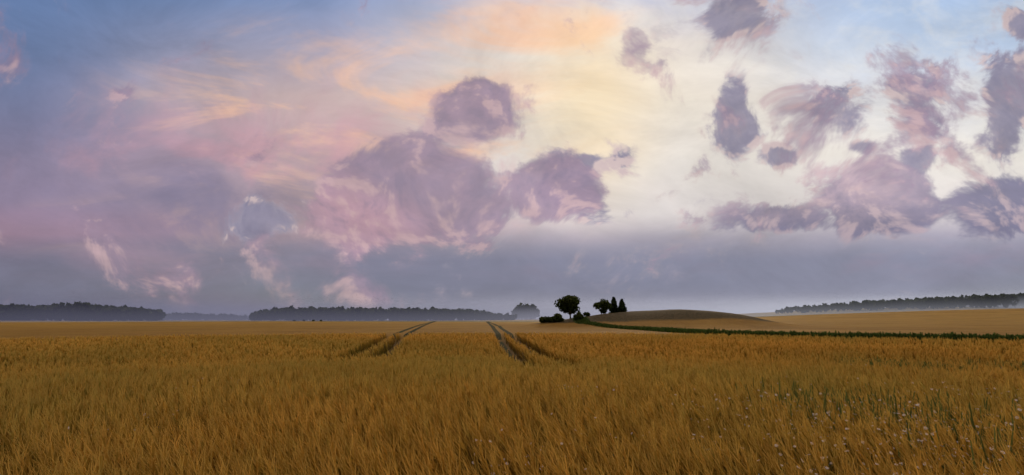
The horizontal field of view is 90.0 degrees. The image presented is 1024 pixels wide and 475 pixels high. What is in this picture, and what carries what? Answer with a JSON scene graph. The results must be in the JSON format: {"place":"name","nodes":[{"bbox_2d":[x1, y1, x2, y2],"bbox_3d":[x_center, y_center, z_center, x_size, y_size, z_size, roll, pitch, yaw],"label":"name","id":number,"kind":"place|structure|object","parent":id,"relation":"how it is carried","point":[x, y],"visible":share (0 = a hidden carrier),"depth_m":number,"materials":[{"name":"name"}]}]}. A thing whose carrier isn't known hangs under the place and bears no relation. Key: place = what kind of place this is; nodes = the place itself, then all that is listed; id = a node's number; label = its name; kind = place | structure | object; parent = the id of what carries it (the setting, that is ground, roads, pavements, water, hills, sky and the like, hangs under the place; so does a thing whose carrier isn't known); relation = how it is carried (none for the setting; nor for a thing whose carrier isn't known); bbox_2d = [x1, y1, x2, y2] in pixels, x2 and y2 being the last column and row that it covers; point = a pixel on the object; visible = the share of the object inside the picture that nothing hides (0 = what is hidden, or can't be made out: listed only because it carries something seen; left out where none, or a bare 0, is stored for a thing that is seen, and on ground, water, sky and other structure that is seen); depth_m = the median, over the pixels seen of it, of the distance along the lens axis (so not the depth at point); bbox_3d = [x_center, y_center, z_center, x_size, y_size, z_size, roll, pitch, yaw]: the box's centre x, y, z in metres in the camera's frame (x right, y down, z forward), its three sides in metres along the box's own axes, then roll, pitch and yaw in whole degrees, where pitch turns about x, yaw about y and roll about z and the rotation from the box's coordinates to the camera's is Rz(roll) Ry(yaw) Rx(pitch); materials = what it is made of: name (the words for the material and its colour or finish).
{"place":"outdoors","nodes":[
{"label":"outdoors","id":0,"kind":"place"},
{"bbox_2d":[170,315,571,319],"bbox_3d":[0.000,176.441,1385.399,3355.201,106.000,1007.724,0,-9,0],"label":"mist","id":1,"kind":"structure","parent":0,"point":[455,319],"depth_m":1866.67,"materials":[{"name":"grey"}]},
{"bbox_2d":[155,309,741,316],"bbox_3d":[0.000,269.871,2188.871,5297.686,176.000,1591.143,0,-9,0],"label":"mist","id":2,"kind":"structure","parent":0,"point":[183,311],"depth_m":2569.26,"materials":[{"name":"grey"}]},
{"bbox_2d":[0,307,1023,472],"bbox_3d":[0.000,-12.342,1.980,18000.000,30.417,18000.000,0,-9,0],"label":"ground","id":3,"kind":"structure","parent":0,"point":[981,321],"depth_m":120.12,"materials":[{"name":"brown soil"}]},
{"bbox_2d":[55,301,91,320],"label":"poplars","id":4,"kind":"object","parent":3,"relation":"on","point":[79,310],"visible":0.87,"depth_m":885.31,"materials":[{"name":"grey plant"}]},
{"bbox_2d":[0,303,166,320],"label":"wood","id":5,"kind":"object","parent":3,"relation":"on","point":[28,312],"visible":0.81,"depth_m":892.42,"materials":[{"name":"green plant"}]},
{"bbox_2d":[163,312,248,319],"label":"wood","id":6,"kind":"object","parent":3,"relation":"on","point":[188,316],"visible":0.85,"depth_m":1247.37,"materials":[{"name":"grey plant"}]},
{"bbox_2d":[249,305,516,320],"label":"wood","id":7,"kind":"object","parent":3,"relation":"on","point":[310,313],"visible":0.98,"depth_m":836.20,"materials":[{"name":"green plant"}]},
{"bbox_2d":[362,321,434,359],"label":"wheel track","id":8,"kind":"structure","parent":3,"relation":"on","point":[405,330],"depth_m":90.13,"materials":[{"name":"brown soil"}]},
{"bbox_2d":[390,321,435,353],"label":"wheel track","id":9,"kind":"structure","parent":3,"relation":"on","point":[406,334],"depth_m":90.08,"materials":[{"name":"brown soil"}]},
{"bbox_2d":[486,321,515,361],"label":"wheel track","id":10,"kind":"structure","parent":3,"relation":"on","point":[497,333],"depth_m":66.26,"materials":[{"name":"brown soil"}]},
{"bbox_2d":[487,321,522,351],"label":"wheel track","id":11,"kind":"structure","parent":3,"relation":"on","point":[506,331],"depth_m":89.67,"materials":[{"name":"brown soil"}]},
{"bbox_2d":[0,331,1023,474],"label":"wheat field","id":12,"kind":"structure","parent":3,"relation":"on","point":[312,406],"depth_m":6.44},
{"bbox_2d":[511,303,539,319],"bbox_3d":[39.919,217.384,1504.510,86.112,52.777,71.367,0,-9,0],"label":"farm trees","id":13,"kind":"object","parent":3,"relation":"on","point":[527,311],"visible":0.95,"depth_m":1482.11,"materials":[{"name":"grey plant"}]},
{"bbox_2d":[539,316,548,322],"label":"thorn shrub","id":14,"kind":"object","parent":3,"relation":"on","point":[542,319],"visible":0.82,"depth_m":124.96,"materials":[{"name":"green plant"}]},
{"bbox_2d":[68,361,1022,474],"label":"wildflowers","id":15,"kind":"object","parent":3,"relation":"on","point":[926,428],"visible":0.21,"depth_m":4.84,"materials":[{"name":"plant"}]},
{"bbox_2d":[545,313,563,322],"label":"thorn shrub","id":16,"kind":"object","parent":3,"relation":"on","point":[556,317],"visible":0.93,"depth_m":122.83,"materials":[{"name":"green plant"}]},
{"bbox_2d":[554,295,580,318],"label":"oak tree","id":17,"kind":"object","parent":3,"relation":"on","point":[568,304],"visible":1,"depth_m":129.00,"materials":[{"name":"green plant"}]},
{"bbox_2d":[573,312,583,319],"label":"thorn shrub","id":18,"kind":"object","parent":3,"relation":"on","point":[579,315],"visible":0.99,"depth_m":120.88,"materials":[{"name":"green plant"}]},
{"bbox_2d":[593,298,611,313],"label":"round tree","id":19,"kind":"object","parent":3,"relation":"on","point":[604,306],"visible":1,"depth_m":133.27,"materials":[{"name":"green plant"}]},
{"bbox_2d":[609,297,617,312],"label":"conifer tree","id":20,"kind":"object","parent":3,"relation":"on","point":[614,308],"visible":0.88,"depth_m":135.41,"materials":[{"name":"green plant"}]},
{"bbox_2d":[617,299,626,311],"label":"conifer tree","id":21,"kind":"object","parent":3,"relation":"on","point":[622,307],"visible":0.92,"depth_m":132.34,"materials":[{"name":"green plant"}]},
{"bbox_2d":[571,316,713,334],"bbox_3d":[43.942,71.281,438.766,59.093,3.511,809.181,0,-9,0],"label":"grass strip","id":22,"kind":"object","parent":3,"relation":"on","point":[597,322],"visible":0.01,"depth_m":119.47,"materials":[{"name":"green plant"}]},
{"bbox_2d":[569,316,1023,345],"bbox_3d":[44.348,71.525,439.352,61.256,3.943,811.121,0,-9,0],"label":"hedgerow","id":23,"kind":"object","parent":3,"relation":"on","point":[880,335],"depth_m":56.87,"materials":[{"name":"green plant"}]},
{"bbox_2d":[735,377,1023,474],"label":"weeds","id":24,"kind":"object","parent":3,"relation":"on","point":[949,417],"visible":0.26,"depth_m":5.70,"materials":[{"name":"green plant"}]},
{"bbox_2d":[775,292,1023,313],"bbox_3d":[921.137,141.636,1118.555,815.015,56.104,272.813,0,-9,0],"label":"distant woodland","id":25,"kind":"object","parent":3,"relation":"on","point":[994,300],"visible":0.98,"depth_m":998.33,"materials":[{"name":"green plant"}]},
{"bbox_2d":[833,356,977,376],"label":"weeds","id":26,"kind":"object","parent":3,"relation":"on","point":[900,364],"visible":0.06,"depth_m":20.77,"materials":[{"name":"green plant"}]},
{"bbox_2d":[942,357,1023,373],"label":"weeds","id":27,"kind":"object","parent":3,"relation":"on","point":[969,362],"visible":0.12,"depth_m":22.12,"materials":[{"name":"green plant"}]},
{"bbox_2d":[0,0,1023,314],"label":"sky","id":28,"kind":"structure","parent":0,"point":[243,157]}
]}

